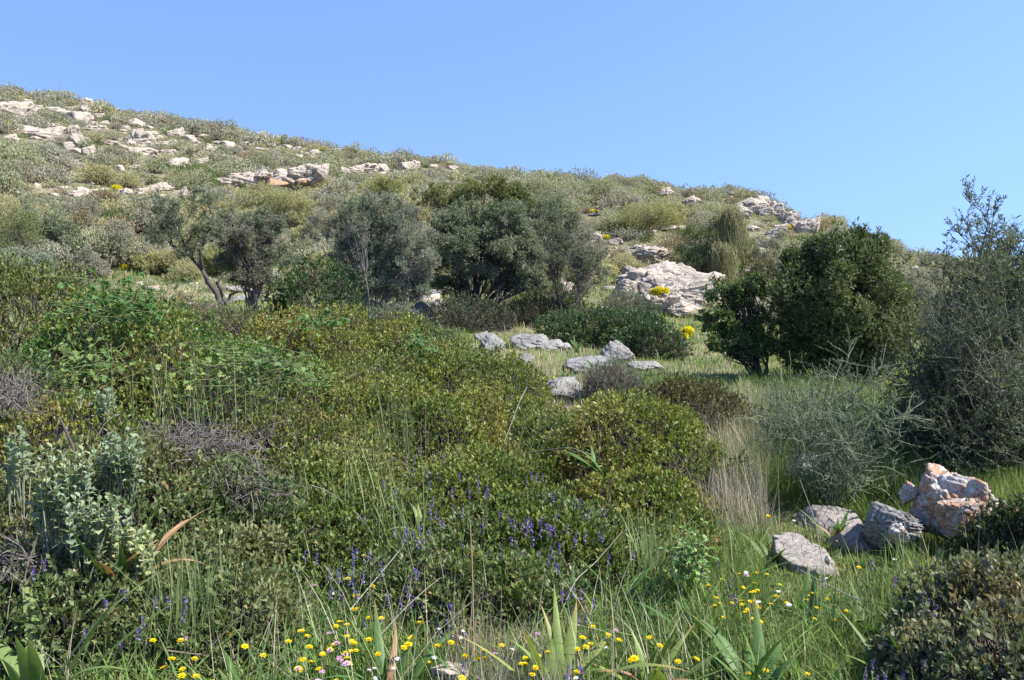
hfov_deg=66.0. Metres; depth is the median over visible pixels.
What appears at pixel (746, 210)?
boulder
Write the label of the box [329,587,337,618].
vetch flower
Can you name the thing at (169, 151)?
boulder
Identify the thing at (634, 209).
grey shrub
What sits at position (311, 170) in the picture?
boulder
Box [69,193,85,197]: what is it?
boulder
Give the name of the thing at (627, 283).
boulder
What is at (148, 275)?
grass
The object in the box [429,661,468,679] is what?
rock
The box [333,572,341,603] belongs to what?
vetch flower
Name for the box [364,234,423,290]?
grey shrub
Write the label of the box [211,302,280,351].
green shrub
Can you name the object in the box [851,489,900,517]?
squill plant
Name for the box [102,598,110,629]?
vetch flower
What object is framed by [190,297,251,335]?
grey shrub
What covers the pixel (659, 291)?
flowering cushion
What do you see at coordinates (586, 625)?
vetch flower
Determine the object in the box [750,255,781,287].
broom shrub
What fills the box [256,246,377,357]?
dark glossy bush
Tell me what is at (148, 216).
grey shrub
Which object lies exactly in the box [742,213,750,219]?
boulder
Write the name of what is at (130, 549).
silver leaved plant
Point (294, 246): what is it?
sage shrub
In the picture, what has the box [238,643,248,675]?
yellow flower
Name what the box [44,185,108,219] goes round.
grey shrub
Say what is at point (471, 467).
lentisk shrub
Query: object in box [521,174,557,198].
sage shrub
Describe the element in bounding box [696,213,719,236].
grey shrub
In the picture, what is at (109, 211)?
green shrub
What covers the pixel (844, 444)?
thorny bush
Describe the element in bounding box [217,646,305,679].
squill plant
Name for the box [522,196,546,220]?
grey shrub
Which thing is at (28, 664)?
squill plant
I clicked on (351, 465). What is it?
grass tuft
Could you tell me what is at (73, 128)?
boulder
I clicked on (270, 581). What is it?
lentisk shrub
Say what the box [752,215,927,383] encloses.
evergreen tree
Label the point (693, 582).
squill plant
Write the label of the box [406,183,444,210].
grey shrub
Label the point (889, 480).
grass
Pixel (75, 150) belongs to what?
boulder
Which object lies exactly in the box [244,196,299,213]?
grey shrub
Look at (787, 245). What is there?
grey shrub
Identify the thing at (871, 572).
vetch flower
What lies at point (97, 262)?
grey shrub
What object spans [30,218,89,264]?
sage shrub
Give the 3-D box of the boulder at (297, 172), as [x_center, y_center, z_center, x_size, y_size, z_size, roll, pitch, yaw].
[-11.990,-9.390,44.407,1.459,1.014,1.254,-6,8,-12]
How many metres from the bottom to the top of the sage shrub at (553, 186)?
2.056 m
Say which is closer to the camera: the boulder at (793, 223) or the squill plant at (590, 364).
the squill plant at (590, 364)
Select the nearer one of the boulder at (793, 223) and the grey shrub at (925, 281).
the grey shrub at (925, 281)
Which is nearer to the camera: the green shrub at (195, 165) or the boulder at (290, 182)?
the green shrub at (195, 165)
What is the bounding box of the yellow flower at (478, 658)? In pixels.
[475,655,483,679]
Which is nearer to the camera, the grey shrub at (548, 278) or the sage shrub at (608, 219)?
the grey shrub at (548, 278)
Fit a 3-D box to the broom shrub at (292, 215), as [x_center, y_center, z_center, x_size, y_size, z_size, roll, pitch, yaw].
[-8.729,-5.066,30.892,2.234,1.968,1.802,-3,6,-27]
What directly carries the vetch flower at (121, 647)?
on the ground at (554, 362)
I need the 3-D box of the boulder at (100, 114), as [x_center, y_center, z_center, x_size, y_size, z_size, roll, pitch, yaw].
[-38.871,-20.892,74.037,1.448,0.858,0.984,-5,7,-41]
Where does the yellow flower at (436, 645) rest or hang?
on the ground at (554, 362)
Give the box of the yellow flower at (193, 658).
[189,657,198,679]
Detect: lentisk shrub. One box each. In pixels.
[0,250,117,421]
[0,381,202,542]
[0,430,317,568]
[0,534,180,679]
[0,550,105,663]
[44,548,237,679]
[50,313,243,443]
[86,323,359,453]
[142,503,314,590]
[152,555,327,679]
[187,399,372,510]
[227,335,443,433]
[230,300,395,415]
[240,412,424,512]
[246,487,411,601]
[249,433,545,549]
[263,364,544,479]
[305,533,455,626]
[331,311,477,395]
[388,437,573,529]
[389,543,589,650]
[405,344,562,428]
[410,478,674,612]
[419,388,568,456]
[490,397,634,480]
[519,385,749,505]
[559,459,731,537]
[600,504,725,577]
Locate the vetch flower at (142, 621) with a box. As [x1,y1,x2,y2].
[135,615,146,649]
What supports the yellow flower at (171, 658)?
on the ground at (554, 362)
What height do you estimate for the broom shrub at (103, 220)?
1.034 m
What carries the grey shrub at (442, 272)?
on the ground at (554, 362)
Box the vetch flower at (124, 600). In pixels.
[119,589,129,619]
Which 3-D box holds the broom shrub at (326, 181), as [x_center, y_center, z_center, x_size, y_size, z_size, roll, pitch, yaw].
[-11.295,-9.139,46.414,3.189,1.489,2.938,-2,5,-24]
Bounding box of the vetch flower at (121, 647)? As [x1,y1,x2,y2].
[119,642,128,677]
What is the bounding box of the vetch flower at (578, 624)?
[576,613,583,640]
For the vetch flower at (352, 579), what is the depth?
3.39 m
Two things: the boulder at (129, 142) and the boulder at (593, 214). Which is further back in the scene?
the boulder at (129, 142)
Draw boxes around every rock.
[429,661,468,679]
[771,534,839,577]
[778,532,808,540]
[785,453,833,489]
[792,505,862,535]
[824,523,879,553]
[824,555,830,565]
[861,501,924,549]
[888,523,909,542]
[898,481,918,504]
[909,463,1000,539]
[933,498,985,537]
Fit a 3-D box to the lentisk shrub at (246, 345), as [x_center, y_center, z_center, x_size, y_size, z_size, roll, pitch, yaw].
[-2.465,0.595,6.894,2.594,1.521,2.553,1,5,14]
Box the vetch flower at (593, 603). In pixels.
[586,599,595,625]
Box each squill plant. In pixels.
[0,567,193,679]
[40,504,212,607]
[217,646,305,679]
[256,638,350,679]
[319,600,466,679]
[333,634,364,663]
[388,504,437,533]
[425,649,507,679]
[455,586,688,679]
[531,563,608,630]
[547,365,575,376]
[560,444,601,472]
[571,338,582,352]
[577,558,675,627]
[579,359,598,368]
[594,623,734,679]
[630,592,752,641]
[653,349,670,360]
[654,563,735,613]
[686,595,802,679]
[690,515,755,543]
[732,531,802,566]
[773,562,861,621]
[799,508,849,545]
[819,577,919,650]
[840,611,920,676]
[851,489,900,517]
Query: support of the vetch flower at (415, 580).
on the ground at (554, 362)
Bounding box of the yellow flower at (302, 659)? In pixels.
[298,656,305,678]
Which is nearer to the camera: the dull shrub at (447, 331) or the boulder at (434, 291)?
the dull shrub at (447, 331)
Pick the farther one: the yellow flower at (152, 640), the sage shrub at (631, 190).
the sage shrub at (631, 190)
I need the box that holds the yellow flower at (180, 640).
[177,638,183,679]
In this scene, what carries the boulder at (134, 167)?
on the ground at (554, 362)
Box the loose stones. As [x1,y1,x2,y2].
[0,95,768,325]
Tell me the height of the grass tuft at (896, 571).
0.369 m
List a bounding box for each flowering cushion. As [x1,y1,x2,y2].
[110,184,122,189]
[119,264,129,269]
[649,286,669,295]
[680,326,694,339]
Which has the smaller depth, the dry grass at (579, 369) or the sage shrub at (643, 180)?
the dry grass at (579, 369)
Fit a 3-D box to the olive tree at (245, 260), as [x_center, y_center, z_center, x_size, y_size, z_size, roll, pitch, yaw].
[-5.843,-1.744,17.426,1.842,2.558,1.356,-3,6,-27]
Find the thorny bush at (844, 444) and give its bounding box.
[737,324,954,507]
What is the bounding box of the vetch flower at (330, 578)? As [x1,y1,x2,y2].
[327,567,336,594]
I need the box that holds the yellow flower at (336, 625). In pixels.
[330,624,338,672]
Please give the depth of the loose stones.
39.20 m
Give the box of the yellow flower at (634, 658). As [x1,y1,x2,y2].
[630,655,638,679]
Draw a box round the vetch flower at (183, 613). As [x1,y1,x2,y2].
[181,610,189,640]
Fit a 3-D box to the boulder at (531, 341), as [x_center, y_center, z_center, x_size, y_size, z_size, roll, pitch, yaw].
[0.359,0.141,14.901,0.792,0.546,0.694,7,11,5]
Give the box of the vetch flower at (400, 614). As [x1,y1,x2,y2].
[396,598,404,630]
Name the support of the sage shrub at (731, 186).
on the ground at (554, 362)
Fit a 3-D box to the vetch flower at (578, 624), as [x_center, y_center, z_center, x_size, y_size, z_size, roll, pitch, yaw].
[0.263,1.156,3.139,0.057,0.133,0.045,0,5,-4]
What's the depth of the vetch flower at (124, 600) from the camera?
3.01 m
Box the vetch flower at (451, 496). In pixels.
[450,487,457,511]
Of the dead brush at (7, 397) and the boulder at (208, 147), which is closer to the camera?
the dead brush at (7, 397)
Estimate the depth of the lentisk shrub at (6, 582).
3.21 m
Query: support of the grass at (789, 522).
on the ground at (554, 362)
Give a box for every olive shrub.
[518,200,610,327]
[672,206,759,273]
[865,253,1023,479]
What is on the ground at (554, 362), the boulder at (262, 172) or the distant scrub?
the distant scrub
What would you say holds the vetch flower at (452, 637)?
on the ground at (554, 362)
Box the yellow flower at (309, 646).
[305,644,312,677]
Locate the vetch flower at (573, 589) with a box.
[568,585,574,606]
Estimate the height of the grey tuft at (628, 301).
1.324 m
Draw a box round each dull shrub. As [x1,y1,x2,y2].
[397,320,472,362]
[416,289,518,334]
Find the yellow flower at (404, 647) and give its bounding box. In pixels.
[392,645,406,679]
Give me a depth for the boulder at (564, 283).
24.23 m
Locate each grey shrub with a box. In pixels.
[0,245,58,272]
[5,157,41,182]
[11,237,75,271]
[19,157,54,177]
[22,141,75,165]
[32,278,132,344]
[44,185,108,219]
[65,244,111,281]
[81,212,136,267]
[111,193,174,234]
[117,238,185,267]
[126,203,180,230]
[188,184,235,207]
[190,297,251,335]
[191,240,216,252]
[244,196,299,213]
[259,147,297,168]
[259,231,291,256]
[269,165,294,172]
[292,235,356,263]
[297,206,339,248]
[310,177,365,206]
[314,192,348,210]
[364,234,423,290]
[368,296,432,338]
[393,249,451,283]
[398,171,440,187]
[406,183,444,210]
[423,260,489,288]
[431,271,469,293]
[476,168,510,183]
[482,288,514,311]
[484,168,514,179]
[492,182,532,201]
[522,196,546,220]
[525,248,563,282]
[554,218,591,258]
[555,181,583,199]
[567,225,611,260]
[598,186,647,213]
[599,172,629,186]
[612,175,650,192]
[618,203,644,213]
[686,208,721,231]
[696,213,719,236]
[739,297,780,325]
[746,224,789,277]
[766,297,806,323]
[780,238,805,250]
[815,224,853,236]
[884,252,909,274]
[888,267,948,326]
[891,243,918,265]
[908,273,936,285]
[910,249,952,271]
[919,281,962,336]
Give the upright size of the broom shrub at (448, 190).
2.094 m
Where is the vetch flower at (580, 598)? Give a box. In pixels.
[579,588,586,616]
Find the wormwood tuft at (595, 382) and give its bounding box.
[572,354,653,401]
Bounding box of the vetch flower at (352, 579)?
[349,577,355,601]
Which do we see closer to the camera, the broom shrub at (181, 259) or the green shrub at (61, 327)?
the green shrub at (61, 327)
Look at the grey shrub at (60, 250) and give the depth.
20.58 m
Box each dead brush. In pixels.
[0,352,59,434]
[0,516,84,611]
[93,399,299,485]
[184,453,342,522]
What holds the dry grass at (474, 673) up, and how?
on the ground at (554, 362)
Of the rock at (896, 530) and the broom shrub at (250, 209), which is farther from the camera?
the broom shrub at (250, 209)
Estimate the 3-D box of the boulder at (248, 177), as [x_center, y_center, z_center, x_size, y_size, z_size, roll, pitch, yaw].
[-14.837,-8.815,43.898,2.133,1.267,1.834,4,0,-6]
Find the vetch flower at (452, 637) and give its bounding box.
[450,625,457,653]
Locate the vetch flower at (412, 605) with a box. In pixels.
[407,596,414,617]
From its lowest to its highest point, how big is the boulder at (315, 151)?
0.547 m
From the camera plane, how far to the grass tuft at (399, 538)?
3.93 m
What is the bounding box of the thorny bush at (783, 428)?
[739,344,949,472]
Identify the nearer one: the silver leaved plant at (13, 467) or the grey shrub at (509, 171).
the silver leaved plant at (13, 467)
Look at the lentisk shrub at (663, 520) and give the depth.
4.27 m
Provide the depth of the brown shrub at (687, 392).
7.41 m
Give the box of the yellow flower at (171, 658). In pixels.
[167,656,175,679]
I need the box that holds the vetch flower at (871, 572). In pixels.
[870,559,874,589]
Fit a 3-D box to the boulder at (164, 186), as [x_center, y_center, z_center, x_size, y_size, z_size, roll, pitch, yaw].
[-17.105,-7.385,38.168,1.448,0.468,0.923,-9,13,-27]
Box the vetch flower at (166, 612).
[160,596,169,631]
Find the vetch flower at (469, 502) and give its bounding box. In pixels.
[466,489,472,514]
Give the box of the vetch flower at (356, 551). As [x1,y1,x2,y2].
[355,549,360,577]
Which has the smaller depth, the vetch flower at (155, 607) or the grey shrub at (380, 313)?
the vetch flower at (155, 607)
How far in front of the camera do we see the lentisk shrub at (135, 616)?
3.19 m
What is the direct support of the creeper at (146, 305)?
on the green shrub at (61, 327)
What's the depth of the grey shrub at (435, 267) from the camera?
23.91 m
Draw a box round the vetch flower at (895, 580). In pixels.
[892,577,899,607]
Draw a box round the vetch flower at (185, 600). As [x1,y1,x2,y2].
[184,597,191,631]
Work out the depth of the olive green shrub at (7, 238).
20.35 m
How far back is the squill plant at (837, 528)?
4.72 m
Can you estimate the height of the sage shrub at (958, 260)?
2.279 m
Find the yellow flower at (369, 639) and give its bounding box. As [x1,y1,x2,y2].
[365,637,372,679]
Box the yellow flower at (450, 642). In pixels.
[447,640,454,660]
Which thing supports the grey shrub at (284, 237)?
on the ground at (554, 362)
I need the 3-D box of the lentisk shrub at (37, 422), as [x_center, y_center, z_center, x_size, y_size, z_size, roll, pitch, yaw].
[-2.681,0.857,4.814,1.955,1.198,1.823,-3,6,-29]
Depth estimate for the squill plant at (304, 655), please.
2.97 m
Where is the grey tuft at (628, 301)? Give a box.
[597,286,651,326]
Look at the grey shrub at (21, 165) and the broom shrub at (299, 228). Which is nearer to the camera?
the broom shrub at (299, 228)
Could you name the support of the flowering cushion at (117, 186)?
on the boulder
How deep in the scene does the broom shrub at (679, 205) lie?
41.73 m
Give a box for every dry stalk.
[59,418,86,498]
[350,550,399,609]
[382,578,439,633]
[470,522,473,658]
[505,387,526,439]
[523,447,591,454]
[560,532,621,613]
[800,481,827,593]
[800,570,859,599]
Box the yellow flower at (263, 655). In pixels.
[258,653,266,676]
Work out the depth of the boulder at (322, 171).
44.27 m
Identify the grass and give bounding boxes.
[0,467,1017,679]
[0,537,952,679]
[1,104,806,302]
[4,503,955,679]
[428,610,593,679]
[473,318,753,409]
[585,365,1023,513]
[628,426,1023,679]
[686,375,789,538]
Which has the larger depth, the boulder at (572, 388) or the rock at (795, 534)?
the boulder at (572, 388)
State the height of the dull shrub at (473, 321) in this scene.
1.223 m
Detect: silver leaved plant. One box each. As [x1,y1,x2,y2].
[1,422,35,548]
[24,442,101,619]
[59,489,133,606]
[72,386,120,459]
[90,427,146,531]
[103,524,160,597]
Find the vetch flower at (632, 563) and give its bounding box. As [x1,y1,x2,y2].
[627,550,636,577]
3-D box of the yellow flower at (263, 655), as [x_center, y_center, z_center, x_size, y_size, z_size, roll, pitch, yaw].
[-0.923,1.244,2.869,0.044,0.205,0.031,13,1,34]
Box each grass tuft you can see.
[96,515,297,671]
[105,560,291,679]
[106,321,268,447]
[143,333,379,436]
[270,434,455,536]
[335,363,430,467]
[350,470,436,555]
[443,556,506,672]
[494,374,625,476]
[606,490,732,594]
[689,450,779,536]
[769,557,933,654]
[818,532,958,612]
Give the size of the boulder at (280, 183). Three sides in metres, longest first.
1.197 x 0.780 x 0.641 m
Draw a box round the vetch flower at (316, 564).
[313,553,318,578]
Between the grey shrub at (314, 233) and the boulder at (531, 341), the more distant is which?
the grey shrub at (314, 233)
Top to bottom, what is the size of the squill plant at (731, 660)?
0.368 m
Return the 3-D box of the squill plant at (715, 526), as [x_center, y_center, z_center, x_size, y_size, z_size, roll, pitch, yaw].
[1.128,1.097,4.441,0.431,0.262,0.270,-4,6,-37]
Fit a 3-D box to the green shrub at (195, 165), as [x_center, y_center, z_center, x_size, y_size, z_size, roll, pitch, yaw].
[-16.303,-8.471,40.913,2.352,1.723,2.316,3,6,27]
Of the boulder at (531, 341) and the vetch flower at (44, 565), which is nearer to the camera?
the vetch flower at (44, 565)
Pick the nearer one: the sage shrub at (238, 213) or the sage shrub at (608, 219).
the sage shrub at (238, 213)
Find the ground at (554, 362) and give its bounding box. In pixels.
[0,104,1018,676]
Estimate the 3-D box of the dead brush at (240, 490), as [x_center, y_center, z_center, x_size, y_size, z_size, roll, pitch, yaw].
[-1.370,0.821,4.124,0.815,0.495,0.642,3,6,27]
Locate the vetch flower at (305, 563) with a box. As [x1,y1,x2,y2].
[303,550,310,577]
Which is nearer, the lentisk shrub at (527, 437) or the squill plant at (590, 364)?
the lentisk shrub at (527, 437)
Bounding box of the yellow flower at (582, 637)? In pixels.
[576,635,585,667]
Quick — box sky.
[0,0,1023,265]
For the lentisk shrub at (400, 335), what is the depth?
8.94 m
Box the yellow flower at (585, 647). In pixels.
[578,645,589,679]
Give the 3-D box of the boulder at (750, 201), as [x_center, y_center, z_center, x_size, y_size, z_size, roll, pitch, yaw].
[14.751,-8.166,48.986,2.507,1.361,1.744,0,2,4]
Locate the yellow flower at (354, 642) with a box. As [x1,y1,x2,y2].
[350,641,356,676]
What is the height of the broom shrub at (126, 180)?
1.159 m
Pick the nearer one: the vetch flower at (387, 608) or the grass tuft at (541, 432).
the vetch flower at (387, 608)
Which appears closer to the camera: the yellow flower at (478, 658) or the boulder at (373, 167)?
the yellow flower at (478, 658)
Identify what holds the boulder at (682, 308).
on the ground at (554, 362)
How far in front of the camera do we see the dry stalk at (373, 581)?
3.49 m
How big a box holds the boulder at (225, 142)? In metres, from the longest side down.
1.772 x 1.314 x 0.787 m
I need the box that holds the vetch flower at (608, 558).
[605,555,612,580]
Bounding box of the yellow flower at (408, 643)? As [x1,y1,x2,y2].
[404,641,411,679]
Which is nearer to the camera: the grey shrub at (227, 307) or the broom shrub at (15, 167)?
the grey shrub at (227, 307)
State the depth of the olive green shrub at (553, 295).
19.68 m
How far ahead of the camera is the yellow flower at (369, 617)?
3.08 m
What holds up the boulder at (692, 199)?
on the ground at (554, 362)
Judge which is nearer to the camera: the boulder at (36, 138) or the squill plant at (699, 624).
the squill plant at (699, 624)
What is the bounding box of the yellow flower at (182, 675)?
[177,673,185,679]
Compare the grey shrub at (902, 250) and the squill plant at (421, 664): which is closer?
the squill plant at (421, 664)
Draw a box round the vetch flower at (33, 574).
[31,566,40,600]
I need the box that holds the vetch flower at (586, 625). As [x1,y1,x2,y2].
[584,611,589,640]
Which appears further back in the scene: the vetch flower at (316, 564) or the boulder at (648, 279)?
the boulder at (648, 279)
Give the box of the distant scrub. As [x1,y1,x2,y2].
[0,82,958,328]
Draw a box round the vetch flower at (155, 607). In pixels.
[153,595,163,626]
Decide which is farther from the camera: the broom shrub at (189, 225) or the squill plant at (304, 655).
the broom shrub at (189, 225)
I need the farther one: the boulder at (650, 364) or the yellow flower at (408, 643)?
the boulder at (650, 364)
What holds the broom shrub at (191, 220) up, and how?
on the ground at (554, 362)
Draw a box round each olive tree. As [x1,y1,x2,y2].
[142,178,238,305]
[203,203,289,315]
[323,186,442,319]
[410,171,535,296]
[421,193,552,326]
[902,172,1023,468]
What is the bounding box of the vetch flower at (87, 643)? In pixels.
[78,627,93,662]
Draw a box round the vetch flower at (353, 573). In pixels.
[350,562,355,587]
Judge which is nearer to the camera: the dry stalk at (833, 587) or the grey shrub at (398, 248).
the dry stalk at (833, 587)
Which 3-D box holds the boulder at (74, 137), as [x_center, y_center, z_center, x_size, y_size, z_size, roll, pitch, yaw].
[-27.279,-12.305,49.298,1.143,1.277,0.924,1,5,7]
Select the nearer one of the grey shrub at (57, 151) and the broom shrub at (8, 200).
the broom shrub at (8, 200)
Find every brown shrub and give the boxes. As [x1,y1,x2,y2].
[68,207,141,256]
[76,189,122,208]
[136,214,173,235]
[142,280,238,363]
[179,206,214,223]
[622,370,767,440]
[652,234,688,253]
[668,236,705,260]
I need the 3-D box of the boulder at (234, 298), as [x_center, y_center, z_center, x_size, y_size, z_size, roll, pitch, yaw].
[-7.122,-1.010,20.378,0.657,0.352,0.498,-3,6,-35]
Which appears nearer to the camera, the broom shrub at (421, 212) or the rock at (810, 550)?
the rock at (810, 550)
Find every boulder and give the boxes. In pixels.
[0,101,36,117]
[2,134,17,139]
[14,125,41,133]
[26,126,63,138]
[28,136,42,140]
[32,183,41,188]
[35,106,65,110]
[50,109,66,114]
[60,142,74,148]
[65,111,93,124]
[66,125,80,133]
[67,133,86,146]
[67,147,80,153]
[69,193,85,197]
[72,186,91,194]
[79,97,92,104]
[79,105,91,112]
[81,145,95,155]
[84,125,99,131]
[93,113,104,118]
[97,125,107,131]
[98,140,119,147]
[121,188,133,193]
[123,147,160,155]
[124,130,155,146]
[125,140,136,145]
[126,118,145,126]
[130,128,143,134]
[130,165,140,169]
[137,187,148,192]
[148,182,174,190]
[154,140,175,146]
[159,149,176,153]
[165,127,184,136]
[165,157,191,167]
[178,187,189,196]
[181,135,196,140]
[196,157,208,162]
[204,145,216,151]
[214,177,239,186]
[218,140,237,146]
[225,286,256,292]
[227,172,258,186]
[230,294,249,303]
[238,141,250,146]
[254,169,271,179]
[266,168,293,184]
[267,179,288,187]
[282,177,296,187]
[287,163,309,178]
[291,146,301,150]
[295,176,313,186]
[296,179,305,183]
[299,163,319,186]
[309,149,319,153]
[314,163,328,181]
[337,167,350,173]
[348,164,364,172]
[364,162,378,172]
[377,163,389,172]
[397,161,414,169]
[410,301,435,321]
[412,160,419,167]
[425,289,442,293]
[428,299,446,312]
[446,165,457,170]
[474,331,488,341]
[477,332,505,352]
[510,334,548,350]
[519,352,534,363]
[537,339,566,350]
[538,377,582,401]
[558,280,576,292]
[565,355,613,373]
[586,212,598,215]
[591,232,602,243]
[600,340,635,362]
[607,238,623,244]
[611,278,637,300]
[615,260,675,281]
[622,265,635,273]
[626,262,724,297]
[627,361,664,370]
[629,244,641,248]
[629,275,654,298]
[631,246,669,264]
[634,281,680,314]
[654,271,720,307]
[658,187,673,195]
[662,225,685,230]
[664,301,701,317]
[681,196,702,203]
[727,204,752,216]
[735,197,769,206]
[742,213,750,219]
[745,225,759,231]
[747,204,766,212]
[753,195,769,202]
[756,207,774,216]
[764,228,777,237]
[769,203,786,217]
[774,223,788,230]
[777,211,796,223]
[788,220,800,229]
[792,210,799,220]
[796,217,820,234]
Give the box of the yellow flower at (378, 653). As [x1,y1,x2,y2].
[375,651,382,678]
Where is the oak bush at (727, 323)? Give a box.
[693,263,778,380]
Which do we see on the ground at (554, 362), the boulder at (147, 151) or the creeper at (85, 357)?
the boulder at (147, 151)
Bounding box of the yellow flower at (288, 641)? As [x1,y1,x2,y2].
[285,639,292,677]
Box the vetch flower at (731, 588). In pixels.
[725,577,734,604]
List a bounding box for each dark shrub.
[495,293,567,327]
[876,391,1023,475]
[915,490,1023,586]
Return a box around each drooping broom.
[706,236,741,284]
[711,200,755,282]
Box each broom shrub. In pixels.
[0,158,37,181]
[0,192,16,205]
[0,195,39,217]
[0,198,63,230]
[68,160,122,183]
[70,213,108,225]
[97,169,144,188]
[97,196,146,220]
[123,191,157,222]
[130,245,177,273]
[149,247,206,276]
[164,204,187,215]
[165,226,193,245]
[165,259,202,282]
[166,166,214,179]
[176,218,222,242]
[179,194,229,215]
[183,208,234,223]
[184,194,206,206]
[194,241,227,273]
[223,175,281,214]
[230,207,254,214]
[236,206,285,227]
[259,187,317,230]
[277,265,311,286]
[287,220,309,246]
[288,247,341,287]
[298,186,319,197]
[304,249,379,291]
[310,175,343,190]
[328,193,385,225]
[339,191,382,202]
[356,176,374,187]
[358,172,409,199]
[380,189,435,227]
[401,170,428,192]
[421,181,455,195]
[462,199,492,213]
[601,253,647,272]
[617,194,680,238]
[649,196,690,227]
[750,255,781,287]
[764,241,794,253]
[818,215,847,231]
[883,236,904,254]
[931,266,970,285]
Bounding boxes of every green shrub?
[0,202,47,256]
[1,275,229,446]
[91,207,133,230]
[174,161,218,187]
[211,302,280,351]
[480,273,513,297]
[503,280,594,322]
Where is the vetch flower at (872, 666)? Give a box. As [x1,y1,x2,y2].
[868,659,876,679]
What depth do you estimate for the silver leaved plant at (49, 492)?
3.27 m
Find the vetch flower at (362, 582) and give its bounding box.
[361,571,369,598]
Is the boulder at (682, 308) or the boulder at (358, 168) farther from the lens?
the boulder at (358, 168)
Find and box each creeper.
[21,330,159,396]
[37,267,214,352]
[163,340,379,411]
[269,305,358,336]
[397,328,436,363]
[658,518,718,585]
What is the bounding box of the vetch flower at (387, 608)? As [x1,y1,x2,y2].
[382,595,389,625]
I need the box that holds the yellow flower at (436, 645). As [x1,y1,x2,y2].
[434,644,442,678]
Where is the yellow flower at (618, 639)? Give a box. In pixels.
[616,637,621,679]
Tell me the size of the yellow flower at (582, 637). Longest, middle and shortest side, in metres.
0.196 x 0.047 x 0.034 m
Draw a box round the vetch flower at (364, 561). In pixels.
[363,553,369,578]
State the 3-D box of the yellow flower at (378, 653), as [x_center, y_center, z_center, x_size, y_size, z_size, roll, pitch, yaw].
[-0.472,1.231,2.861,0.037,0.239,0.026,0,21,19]
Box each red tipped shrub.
[858,595,1023,679]
[888,542,1023,634]
[891,586,1023,679]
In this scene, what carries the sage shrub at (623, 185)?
on the ground at (554, 362)
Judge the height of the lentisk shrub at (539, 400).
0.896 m
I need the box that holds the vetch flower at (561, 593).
[559,590,566,620]
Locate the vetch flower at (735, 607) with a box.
[730,595,737,620]
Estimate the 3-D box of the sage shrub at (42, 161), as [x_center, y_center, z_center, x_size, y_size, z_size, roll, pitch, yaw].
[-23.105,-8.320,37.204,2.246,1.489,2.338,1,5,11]
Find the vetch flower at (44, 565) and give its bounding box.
[43,557,52,587]
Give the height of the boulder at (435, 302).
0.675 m
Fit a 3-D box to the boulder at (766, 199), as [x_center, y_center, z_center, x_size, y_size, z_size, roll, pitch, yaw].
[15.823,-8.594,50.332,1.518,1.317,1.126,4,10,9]
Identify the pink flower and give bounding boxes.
[326,648,340,679]
[334,642,345,679]
[341,661,350,679]
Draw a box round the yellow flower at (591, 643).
[587,641,600,673]
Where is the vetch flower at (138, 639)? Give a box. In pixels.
[136,629,146,662]
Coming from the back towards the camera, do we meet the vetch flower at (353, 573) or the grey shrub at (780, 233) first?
the grey shrub at (780, 233)
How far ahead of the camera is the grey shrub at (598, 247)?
29.02 m
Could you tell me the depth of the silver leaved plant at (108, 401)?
4.78 m
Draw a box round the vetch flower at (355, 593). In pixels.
[351,590,357,616]
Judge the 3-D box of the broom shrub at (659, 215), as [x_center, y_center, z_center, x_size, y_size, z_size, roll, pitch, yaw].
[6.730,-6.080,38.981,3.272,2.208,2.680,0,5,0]
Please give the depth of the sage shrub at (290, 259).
23.45 m
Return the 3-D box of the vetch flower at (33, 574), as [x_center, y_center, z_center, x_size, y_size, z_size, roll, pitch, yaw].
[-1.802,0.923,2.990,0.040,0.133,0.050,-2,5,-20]
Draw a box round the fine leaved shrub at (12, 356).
[0,345,117,474]
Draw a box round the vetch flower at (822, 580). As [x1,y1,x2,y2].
[821,577,826,604]
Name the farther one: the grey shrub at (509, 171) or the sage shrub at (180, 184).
the grey shrub at (509, 171)
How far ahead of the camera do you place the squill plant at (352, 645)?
3.25 m
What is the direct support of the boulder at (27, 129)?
on the ground at (554, 362)
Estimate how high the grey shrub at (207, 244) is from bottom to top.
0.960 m
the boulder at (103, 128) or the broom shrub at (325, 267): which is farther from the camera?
the boulder at (103, 128)
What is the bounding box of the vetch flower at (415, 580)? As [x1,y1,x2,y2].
[412,568,419,595]
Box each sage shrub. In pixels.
[0,137,44,166]
[0,156,29,199]
[10,188,70,253]
[18,147,51,167]
[21,271,94,295]
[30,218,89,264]
[48,217,101,238]
[56,222,133,267]
[164,193,199,213]
[166,167,214,191]
[224,207,270,226]
[242,151,279,171]
[263,185,299,198]
[276,227,299,243]
[277,250,320,277]
[280,236,318,261]
[310,293,343,306]
[341,170,366,185]
[411,222,468,249]
[414,229,449,286]
[416,213,436,225]
[519,186,573,218]
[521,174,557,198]
[535,179,574,197]
[548,197,578,213]
[558,179,587,198]
[582,174,623,202]
[594,210,636,231]
[595,182,632,195]
[620,185,646,196]
[625,173,657,188]
[665,241,703,262]
[669,244,739,271]
[675,260,709,272]
[686,200,727,221]
[714,182,744,194]
[814,211,853,226]
[939,255,966,269]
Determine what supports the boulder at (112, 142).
on the ground at (554, 362)
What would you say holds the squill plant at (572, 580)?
on the ground at (554, 362)
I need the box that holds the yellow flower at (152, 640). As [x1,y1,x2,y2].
[147,638,156,673]
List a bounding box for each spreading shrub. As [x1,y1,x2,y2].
[531,300,677,351]
[611,318,696,360]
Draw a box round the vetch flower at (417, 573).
[413,569,418,592]
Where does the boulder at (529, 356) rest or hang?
on the ground at (554, 362)
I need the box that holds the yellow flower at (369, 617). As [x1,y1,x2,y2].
[366,616,372,656]

